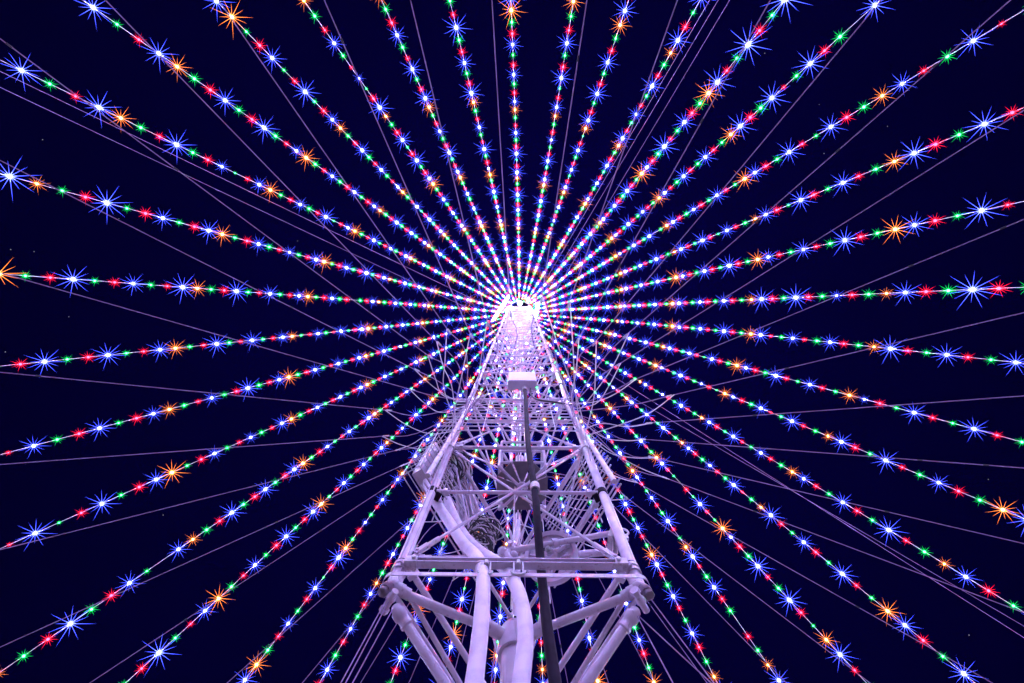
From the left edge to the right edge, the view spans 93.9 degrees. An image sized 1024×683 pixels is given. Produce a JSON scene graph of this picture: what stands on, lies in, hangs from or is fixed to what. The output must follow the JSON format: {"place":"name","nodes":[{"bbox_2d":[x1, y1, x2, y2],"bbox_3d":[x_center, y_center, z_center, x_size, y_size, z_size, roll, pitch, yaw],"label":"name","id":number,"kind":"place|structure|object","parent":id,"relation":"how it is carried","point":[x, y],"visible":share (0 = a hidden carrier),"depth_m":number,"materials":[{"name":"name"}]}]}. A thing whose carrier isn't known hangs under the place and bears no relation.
{"place":"outdoors","nodes":[
{"label":"outdoors","id":0,"kind":"place"},
{"bbox_2d":[0,0,1023,682],"label":"sky","id":1,"kind":"structure","parent":0,"point":[47,231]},
{"bbox_3d":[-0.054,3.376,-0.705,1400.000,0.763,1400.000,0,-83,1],"label":"ground","id":2,"kind":"structure","parent":0,"visible":0},
{"bbox_2d":[528,0,709,309],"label":"guy wire","id":3,"kind":"object","parent":2,"relation":"attached to","point":[628,138],"visible":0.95,"depth_m":22.82,"materials":[{"name":"grey metal"}]},
{"bbox_2d":[529,1,717,317],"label":"guy wire","id":4,"kind":"object","parent":2,"relation":"attached to","point":[632,144],"visible":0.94,"depth_m":19.55,"materials":[{"name":"grey metal"}]},
{"bbox_2d":[534,0,729,326],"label":"guy wire","id":5,"kind":"object","parent":2,"relation":"attached to","point":[639,150],"visible":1,"depth_m":15.64,"materials":[{"name":"grey metal"}]},
{"bbox_2d":[539,343,1022,625],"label":"guy wire","id":6,"kind":"object","parent":2,"relation":"attached to","point":[801,496],"visible":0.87,"depth_m":19.75,"materials":[{"name":"grey metal"}]},
{"bbox_2d":[547,334,1023,637],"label":"guy wire","id":7,"kind":"object","parent":2,"relation":"attached to","point":[819,507],"visible":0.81,"depth_m":22.79,"materials":[{"name":"grey metal"}]},
{"bbox_3d":[-0.047,3.318,-0.256,3.000,0.136,3.000,0,-83,1],"label":"footing slab","id":8,"kind":"object","parent":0,"visible":0},
{"bbox_2d":[377,301,654,682],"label":"lattice tower","id":9,"kind":"structure","parent":8,"relation":"on","point":[393,588],"depth_m":4.60,"materials":[{"name":"metal"}]},
{"bbox_2d":[0,409,462,464],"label":"bare cable","id":10,"kind":"object","parent":9,"relation":"attached to","point":[384,436],"visible":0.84,"depth_m":8.30,"materials":[{"name":"grey metal"}]},
{"bbox_2d":[0,411,462,646],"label":"bare cable","id":11,"kind":"object","parent":9,"relation":"attached to","point":[224,545],"visible":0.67,"depth_m":8.82,"materials":[{"name":"grey metal"}]},
{"bbox_2d":[0,272,463,412],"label":"bare cable","id":12,"kind":"object","parent":9,"relation":"attached to","point":[410,389],"visible":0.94,"depth_m":8.14,"materials":[{"name":"grey metal"}]},
{"bbox_2d":[0,372,464,433],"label":"bare cable","id":13,"kind":"object","parent":9,"relation":"attached to","point":[386,410],"visible":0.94,"depth_m":8.32,"materials":[{"name":"grey metal"}]},
{"bbox_2d":[0,406,464,549],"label":"bare cable","id":14,"kind":"object","parent":9,"relation":"attached to","point":[238,489],"visible":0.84,"depth_m":8.66,"materials":[{"name":"grey metal"}]},
{"bbox_2d":[0,160,465,401],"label":"bare cable","id":15,"kind":"object","parent":9,"relation":"attached to","point":[416,370],"visible":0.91,"depth_m":7.82,"materials":[{"name":"grey metal"}]},
{"bbox_2d":[0,38,467,400],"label":"bare cable","id":16,"kind":"object","parent":9,"relation":"attached to","point":[10,46],"visible":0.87,"depth_m":7.22,"materials":[{"name":"grey metal"}]},
{"bbox_2d":[0,87,500,323],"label":"guy wire","id":17,"kind":"object","parent":9,"relation":"attached to","point":[220,191],"visible":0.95,"depth_m":18.15,"materials":[{"name":"grey metal"}]},
{"bbox_2d":[0,71,500,312],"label":"guy wire","id":18,"kind":"object","parent":9,"relation":"attached to","point":[224,179],"visible":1,"depth_m":20.84,"materials":[{"name":"grey metal"}]},
{"bbox_2d":[2,326,499,674],"bbox_3d":[-9.960,5.855,23.759,20.864,43.721,1.380,-27,-84,4],"label":"light string","id":19,"kind":"object","parent":9,"relation":"attached to","point":[70,623],"visible":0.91,"depth_m":20.66,"materials":[{"name":"plastic"}]},
{"bbox_2d":[0,320,501,548],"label":"light string","id":20,"kind":"object","parent":9,"relation":"attached to","point":[174,472],"visible":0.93,"depth_m":21.87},
{"bbox_2d":[0,317,503,458],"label":"light string","id":21,"kind":"object","parent":9,"relation":"attached to","point":[169,409],"visible":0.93,"depth_m":24.06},
{"bbox_2d":[0,260,504,312],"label":"light string","id":22,"kind":"object","parent":9,"relation":"attached to","point":[25,275],"visible":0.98,"depth_m":19.71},
{"bbox_2d":[0,160,506,309],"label":"light string","id":23,"kind":"object","parent":9,"relation":"attached to","point":[10,176],"visible":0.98,"depth_m":19.61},
{"bbox_2d":[0,53,507,307],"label":"light string","id":24,"kind":"object","parent":9,"relation":"attached to","point":[98,107],"visible":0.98,"depth_m":19.93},
{"bbox_2d":[4,313,504,372],"bbox_3d":[-12.283,0.151,23.119,22.843,43.616,1.392,2,-83,1],"label":"light string","id":25,"kind":"object","parent":9,"relation":"attached to","point":[160,349],"visible":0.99,"depth_m":23.04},
{"bbox_2d":[90,408,463,682],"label":"bare cable","id":26,"kind":"object","parent":9,"relation":"attached to","point":[263,568],"visible":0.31,"depth_m":9.63,"materials":[{"name":"grey metal"}]},
{"bbox_2d":[104,0,465,424],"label":"bare cable","id":27,"kind":"object","parent":9,"relation":"attached to","point":[437,342],"visible":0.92,"depth_m":7.36,"materials":[{"name":"grey metal"}]},
{"bbox_2d":[75,0,509,305],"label":"light string","id":28,"kind":"object","parent":9,"relation":"attached to","point":[94,7],"visible":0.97,"depth_m":19.74,"materials":[{"name":"plastic"}]},
{"bbox_2d":[128,337,494,680],"bbox_3d":[-8.435,6.959,23.873,19.814,43.724,1.592,-35,-85,5],"label":"light string","id":29,"kind":"object","parent":9,"relation":"attached to","point":[159,652],"visible":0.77,"depth_m":21.26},
{"bbox_2d":[218,0,467,423],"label":"bare cable","id":30,"kind":"object","parent":9,"relation":"attached to","point":[448,330],"visible":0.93,"depth_m":7.53,"materials":[{"name":"grey metal"}]},
{"bbox_2d":[203,0,512,302],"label":"light string","id":31,"kind":"object","parent":9,"relation":"attached to","point":[304,91],"visible":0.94,"depth_m":22.43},
{"bbox_2d":[340,598,386,682],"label":"stay wire","id":32,"kind":"object","parent":9,"relation":"attached to","point":[362,642],"visible":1,"depth_m":3.50,"materials":[{"name":"grey metal"}]},
{"bbox_2d":[345,602,388,682],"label":"stay wire","id":33,"kind":"object","parent":9,"relation":"attached to","point":[366,643],"visible":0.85,"depth_m":3.52,"materials":[{"name":"grey metal"}]},
{"bbox_2d":[227,488,513,682],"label":"bare cable","id":34,"kind":"object","parent":9,"relation":"attached to","point":[337,584],"visible":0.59,"depth_m":9.07,"materials":[{"name":"grey metal"}]},
{"bbox_2d":[239,336,502,682],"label":"light string","id":35,"kind":"object","parent":9,"relation":"hanging from","point":[278,634],"visible":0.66,"depth_m":22.25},
{"bbox_2d":[352,610,392,682],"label":"stay wire","id":36,"kind":"object","parent":9,"relation":"attached to","point":[371,647],"visible":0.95,"depth_m":3.51,"materials":[{"name":"grey metal"}]},
{"bbox_2d":[302,496,496,682],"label":"bare cable","id":37,"kind":"object","parent":9,"relation":"attached to","point":[377,592],"visible":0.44,"depth_m":9.14,"materials":[{"name":"grey metal"}]},
{"bbox_2d":[324,0,483,442],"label":"bare cable","id":38,"kind":"object","parent":9,"relation":"attached to","point":[341,39],"visible":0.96,"depth_m":7.29,"materials":[{"name":"grey metal"}]},
{"bbox_2d":[298,0,511,301],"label":"light string","id":39,"kind":"object","parent":9,"relation":"attached to","point":[397,132],"visible":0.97,"depth_m":25.99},
{"bbox_2d":[314,330,510,682],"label":"light string","id":40,"kind":"object","parent":9,"relation":"hanging from","point":[363,605],"visible":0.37,"depth_m":23.59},
{"bbox_2d":[360,499,512,682],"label":"bare cable","id":41,"kind":"object","parent":9,"relation":"attached to","point":[422,581],"visible":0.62,"depth_m":9.37,"materials":[{"name":"grey metal"}]},
{"bbox_2d":[378,4,514,300],"bbox_3d":[-3.902,-10.892,21.517,1.336,43.685,21.719,-21,-83,4],"label":"light string","id":42,"kind":"object","parent":9,"relation":"attached to","point":[429,107],"visible":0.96,"depth_m":25.36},
{"bbox_2d":[391,338,511,680],"bbox_3d":[-4.060,11.331,24.377,1.837,43.691,21.269,24,-83,-2],"label":"light string","id":43,"kind":"object","parent":9,"relation":"hanging from","point":[400,658],"visible":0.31,"depth_m":24.61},
{"bbox_2d":[410,0,497,423],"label":"bare cable","id":44,"kind":"object","parent":9,"relation":"attached to","point":[487,324],"visible":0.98,"depth_m":7.15,"materials":[{"name":"grey metal"}]},
{"bbox_2d":[437,451,472,488],"bbox_3d":[-0.976,2.030,7.720,0.673,0.906,0.729,0,-83,1],"label":"cable coil","id":45,"kind":"object","parent":9,"relation":"hanging from","point":[468,467],"visible":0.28,"depth_m":7.54,"materials":[{"name":"black rubber"}]},
{"bbox_2d":[420,398,493,581],"bbox_3d":[-0.629,2.177,8.096,0.299,4.480,1.715,-28,-84,4],"label":"rod grille","id":46,"kind":"object","parent":9,"relation":"attached to","point":[433,466],"visible":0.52,"depth_m":6.94,"materials":[{"name":"metal"}]},
{"bbox_2d":[402,432,450,504],"bbox_3d":[-1.254,1.885,7.309,0.297,1.480,0.497,-30,-84,5],"label":"cabinet","id":47,"kind":"object","parent":46,"relation":"attached to","point":[425,462],"visible":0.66,"depth_m":7.00,"materials":[{"name":"metal"}]},
{"bbox_2d":[449,467,483,529],"bbox_3d":[-0.725,2.421,7.396,0.817,1.483,0.369,27,-83,-3],"label":"cable bundle","id":48,"kind":"object","parent":46,"relation":"hanging from","point":[470,505],"visible":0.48,"depth_m":7.20,"materials":[{"name":"white rubber"}]},
{"bbox_2d":[423,477,492,682],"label":"thick hose","id":49,"kind":"object","parent":9,"relation":"attached to","point":[475,670],"visible":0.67,"depth_m":3.67,"materials":[{"name":"plastic"}]},
{"bbox_2d":[409,503,511,682],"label":"bare cable","id":50,"kind":"object","parent":9,"relation":"attached to","point":[447,592],"visible":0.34,"depth_m":9.39,"materials":[{"name":"grey metal"}]},
{"bbox_2d":[446,337,515,659],"bbox_3d":[-2.383,11.833,24.413,1.819,43.691,21.338,16,-83,-1],"label":"light string","id":51,"kind":"object","parent":9,"relation":"hanging from","point":[462,599],"visible":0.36,"depth_m":25.31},
{"bbox_2d":[446,0,516,300],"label":"light string","id":52,"kind":"object","parent":9,"relation":"attached to","point":[471,93],"visible":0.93,"depth_m":25.03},
{"bbox_2d":[455,507,511,668],"bbox_3d":[-3.099,13.368,6.404,0.396,10.631,20.188,17,-83,-1],"label":"bare cable","id":53,"kind":"object","parent":9,"relation":"attached to","point":[475,589],"visible":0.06,"depth_m":9.55,"materials":[{"name":"grey metal"}]},
{"bbox_2d":[467,514,503,552],"bbox_3d":[-0.362,2.419,5.971,0.440,0.510,0.519,37,-84,-4],"label":"cable coil","id":54,"kind":"object","parent":9,"relation":"hanging from","point":[478,525],"visible":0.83,"depth_m":5.91,"materials":[{"name":"black rubber"}]},
{"bbox_2d":[456,0,517,436],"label":"bare cable","id":55,"kind":"object","parent":9,"relation":"attached to","point":[510,315],"visible":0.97,"depth_m":7.63,"materials":[{"name":"grey metal"}]},
{"bbox_2d":[443,496,533,682],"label":"thick hose","id":56,"kind":"object","parent":9,"relation":"hanging from","point":[522,670],"visible":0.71,"depth_m":3.57,"materials":[{"name":"plastic"}]},
{"bbox_2d":[491,508,511,681],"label":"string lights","id":57,"kind":"object","parent":9,"relation":"attached to","point":[499,603],"visible":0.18,"depth_m":9.59,"materials":[{"name":"multicoloured glass"}]},
{"bbox_2d":[486,361,517,682],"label":"light string","id":58,"kind":"object","parent":9,"relation":"attached to","point":[500,615],"visible":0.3,"depth_m":24.86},
{"bbox_2d":[500,0,526,294],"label":"light string","id":59,"kind":"object","parent":9,"relation":"attached to","point":[513,64],"visible":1,"depth_m":24.99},
{"bbox_2d":[497,440,547,510],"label":"lift platform","id":60,"kind":"structure","parent":9,"relation":"attached to","point":[508,472],"depth_m":7.75,"materials":[{"name":"white paint"}]},
{"bbox_2d":[510,486,515,610],"bbox_3d":[0.021,2.528,6.275,0.024,2.900,0.021,0,-83,1],"label":"lift cable","id":61,"kind":"object","parent":60,"relation":"hanging from","point":[511,608],"visible":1,"depth_m":6.46,"materials":[{"name":"metal"}]},
{"bbox_2d":[521,358,544,682],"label":"light string","id":62,"kind":"object","parent":9,"relation":"hanging from","point":[541,655],"visible":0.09,"depth_m":22.71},
{"bbox_2d":[508,372,571,682],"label":"lamp post","id":63,"kind":"object","parent":9,"relation":"attached to","point":[524,382],"visible":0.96,"depth_m":4.89,"materials":[{"name":"grey metal"}]},
{"bbox_2d":[509,372,534,380],"bbox_3d":[0.253,0.870,12.027,0.640,1.045,0.014,0,-83,1],"label":"floodlight","id":64,"kind":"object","parent":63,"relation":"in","point":[513,376],"depth_m":11.95,"materials":[{"name":"white plastic"}]},
{"bbox_2d":[526,510,567,682],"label":"bare cable","id":65,"kind":"object","parent":9,"relation":"attached to","point":[554,614],"visible":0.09,"depth_m":9.40,"materials":[{"name":"grey metal"}]},
{"bbox_2d":[521,0,580,298],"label":"light string","id":66,"kind":"object","parent":9,"relation":"hanging from","point":[561,80],"visible":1,"depth_m":27.17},
{"bbox_2d":[537,322,570,398],"bbox_3d":[1.426,-0.006,20.294,0.078,19.801,0.064,0,-83,1],"label":"power lead","id":67,"kind":"object","parent":9,"relation":"attached to","point":[555,365],"visible":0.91,"depth_m":14.22,"materials":[{"name":"white rubber"}]},
{"bbox_2d":[531,0,590,460],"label":"bare cable","id":68,"kind":"object","parent":9,"relation":"attached to","point":[541,299],"visible":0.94,"depth_m":6.91,"materials":[{"name":"grey metal"}]},
{"bbox_2d":[497,528,628,585],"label":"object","id":69,"kind":"object","parent":9,"relation":"attached to","point":[553,540],"visible":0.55,"depth_m":5.19,"materials":[{"name":"white paint"}]},
{"bbox_2d":[522,330,604,682],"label":"light string","id":70,"kind":"object","parent":9,"relation":"attached to","point":[579,588],"visible":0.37,"depth_m":28.99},
{"bbox_2d":[521,518,608,682],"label":"bare cable","id":71,"kind":"object","parent":9,"relation":"attached to","point":[577,594],"visible":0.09,"depth_m":9.31,"materials":[{"name":"grey metal"}]},
{"bbox_2d":[523,0,638,299],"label":"light string","id":72,"kind":"object","parent":9,"relation":"hanging from","point":[597,93],"visible":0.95,"depth_m":25.66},
{"bbox_2d":[542,402,621,603],"bbox_3d":[0.840,2.172,7.912,0.290,4.166,1.781,29,-83,-3],"label":"rod grille","id":73,"kind":"object","parent":9,"relation":"attached to","point":[608,472],"visible":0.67,"depth_m":6.89,"materials":[{"name":"metal"}]},
{"bbox_2d":[437,398,582,431],"bbox_3d":[0.048,1.375,9.201,2.636,2.300,0.033,0,-83,1],"label":"rod grille","id":74,"kind":"object","parent":73,"relation":"attached to","point":[488,407],"visible":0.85,"depth_m":8.96,"materials":[{"name":"metal"}]},
{"bbox_2d":[521,502,653,682],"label":"bare cable","id":75,"kind":"object","parent":9,"relation":"attached to","point":[605,590],"visible":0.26,"depth_m":9.14,"materials":[{"name":"grey metal"}]},
{"bbox_2d":[534,351,660,682],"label":"light string","id":76,"kind":"object","parent":9,"relation":"attached to","point":[643,653],"visible":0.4,"depth_m":26.33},
{"bbox_2d":[552,0,677,441],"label":"bare cable","id":77,"kind":"object","parent":9,"relation":"attached to","point":[569,304],"visible":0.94,"depth_m":7.41,"materials":[{"name":"grey metal"}]},
{"bbox_2d":[531,500,706,682],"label":"bare cable","id":78,"kind":"object","parent":9,"relation":"attached to","point":[646,600],"visible":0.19,"depth_m":9.20,"materials":[{"name":"grey metal"}]},
{"bbox_2d":[526,0,715,301],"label":"light string","id":79,"kind":"object","parent":9,"relation":"hanging from","point":[652,86],"visible":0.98,"depth_m":26.08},
{"bbox_2d":[535,342,717,681],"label":"light string","id":80,"kind":"object","parent":9,"relation":"attached to","point":[656,563],"visible":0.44,"depth_m":24.24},
{"bbox_2d":[637,616,672,682],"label":"stay wire","id":81,"kind":"object","parent":9,"relation":"attached to","point":[655,650],"visible":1,"depth_m":3.48,"materials":[{"name":"grey metal"}]},
{"bbox_2d":[529,325,787,682],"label":"light string","id":82,"kind":"object","parent":9,"relation":"attached to","point":[692,556],"visible":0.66,"depth_m":25.48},
{"bbox_2d":[546,472,785,682],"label":"bare cable","id":83,"kind":"object","parent":9,"relation":"attached to","point":[680,574],"visible":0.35,"depth_m":9.85,"materials":[{"name":"grey metal"}]},
{"bbox_2d":[528,0,809,301],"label":"light string","id":84,"kind":"object","parent":9,"relation":"attached to","point":[747,46],"visible":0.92,"depth_m":16.97,"materials":[{"name":"plastic"}]},
{"bbox_2d":[567,0,770,442],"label":"bare cable","id":85,"kind":"object","parent":9,"relation":"attached to","point":[578,339],"visible":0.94,"depth_m":6.94,"materials":[{"name":"grey metal"}]},
{"bbox_2d":[639,616,711,682],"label":"stay wire","id":86,"kind":"object","parent":9,"relation":"attached to","point":[676,650],"visible":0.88,"depth_m":3.51,"materials":[{"name":"grey metal"}]},
{"bbox_2d":[651,599,713,682],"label":"stay wire","id":87,"kind":"object","parent":9,"relation":"attached to","point":[683,642],"visible":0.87,"depth_m":3.50,"materials":[{"name":"grey metal"}]},
{"bbox_2d":[533,328,868,682],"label":"light string","id":88,"kind":"object","parent":9,"relation":"hanging from","point":[757,565],"visible":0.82,"depth_m":23.24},
{"bbox_2d":[528,0,887,304],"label":"light string","id":89,"kind":"object","parent":9,"relation":"attached to","point":[772,98],"visible":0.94,"depth_m":18.06,"materials":[{"name":"plastic"}]},
{"bbox_2d":[548,477,869,682],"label":"bare cable","id":90,"kind":"object","parent":9,"relation":"attached to","point":[720,569],"visible":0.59,"depth_m":9.27,"materials":[{"name":"grey metal"}]},
{"bbox_2d":[572,0,881,439],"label":"bare cable","id":91,"kind":"object","parent":9,"relation":"attached to","point":[594,343],"visible":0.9,"depth_m":7.07,"materials":[{"name":"grey metal"}]},
{"bbox_2d":[542,331,981,682],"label":"light string","id":92,"kind":"object","parent":9,"relation":"hanging from","point":[887,611],"visible":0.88,"depth_m":23.07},
{"bbox_2d":[532,10,1023,305],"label":"light string","id":93,"kind":"object","parent":9,"relation":"hanging from","point":[788,151],"visible":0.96,"depth_m":19.30,"materials":[{"name":"plastic"}]},
{"bbox_2d":[533,104,1023,307],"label":"light string","id":94,"kind":"object","parent":9,"relation":"attached to","point":[914,153],"visible":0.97,"depth_m":19.20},
{"bbox_2d":[534,276,1023,314],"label":"light string","id":95,"kind":"object","parent":9,"relation":"attached to","point":[971,289],"visible":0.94,"depth_m":19.78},
{"bbox_2d":[534,195,1023,310],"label":"light string","id":96,"kind":"object","parent":9,"relation":"attached to","point":[861,236],"visible":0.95,"depth_m":19.33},
{"bbox_2d":[538,314,1023,371],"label":"light string","id":97,"kind":"object","parent":9,"relation":"attached to","point":[946,354],"visible":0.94,"depth_m":23.75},
{"bbox_2d":[538,320,1023,530],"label":"light string","id":98,"kind":"object","parent":9,"relation":"attached to","point":[919,474],"visible":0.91,"depth_m":22.64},
{"bbox_2d":[539,323,1022,611],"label":"light string","id":99,"kind":"object","parent":9,"relation":"hanging from","point":[924,551],"visible":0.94,"depth_m":21.98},
{"bbox_2d":[539,316,1023,446],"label":"light string","id":100,"kind":"object","parent":9,"relation":"attached to","point":[850,395],"visible":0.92,"depth_m":24.84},
{"bbox_2d":[576,416,991,682],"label":"bare cable","id":101,"kind":"object","parent":9,"relation":"attached to","point":[796,572],"visible":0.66,"depth_m":8.64,"materials":[{"name":"grey metal"}]},
{"bbox_2d":[573,0,1010,415],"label":"bare cable","id":102,"kind":"object","parent":9,"relation":"attached to","point":[757,220],"visible":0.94,"depth_m":6.95,"materials":[{"name":"grey metal"}]},
{"bbox_2d":[571,110,1023,408],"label":"bare cable","id":103,"kind":"object","parent":9,"relation":"attached to","point":[618,364],"visible":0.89,"depth_m":7.23,"materials":[{"name":"grey metal"}]},
{"bbox_2d":[571,219,1023,407],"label":"bare cable","id":104,"kind":"object","parent":9,"relation":"attached to","point":[631,381],"visible":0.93,"depth_m":7.58,"materials":[{"name":"grey metal"}]},
{"bbox_2d":[574,312,1023,435],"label":"bare cable","id":105,"kind":"object","parent":9,"relation":"attached to","point":[670,396],"visible":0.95,"depth_m":7.89,"materials":[{"name":"grey metal"}]},
{"bbox_2d":[575,412,1023,543],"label":"bare cable","id":106,"kind":"object","parent":9,"relation":"attached to","point":[783,487],"visible":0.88,"depth_m":8.34,"materials":[{"name":"grey metal"}]},
{"bbox_2d":[576,414,1023,467],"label":"bare cable","id":107,"kind":"object","parent":9,"relation":"attached to","point":[792,450],"visible":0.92,"depth_m":8.02,"materials":[{"name":"grey metal"}]},
{"bbox_2d":[579,395,1023,429],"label":"bare cable","id":108,"kind":"object","parent":9,"relation":"attached to","point":[792,412],"visible":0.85,"depth_m":7.80,"materials":[{"name":"grey metal"}]},
{"bbox_2d":[581,418,1023,612],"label":"bare cable","id":109,"kind":"object","parent":9,"relation":"attached to","point":[782,521],"visible":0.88,"depth_m":8.55,"materials":[{"name":"grey metal"}]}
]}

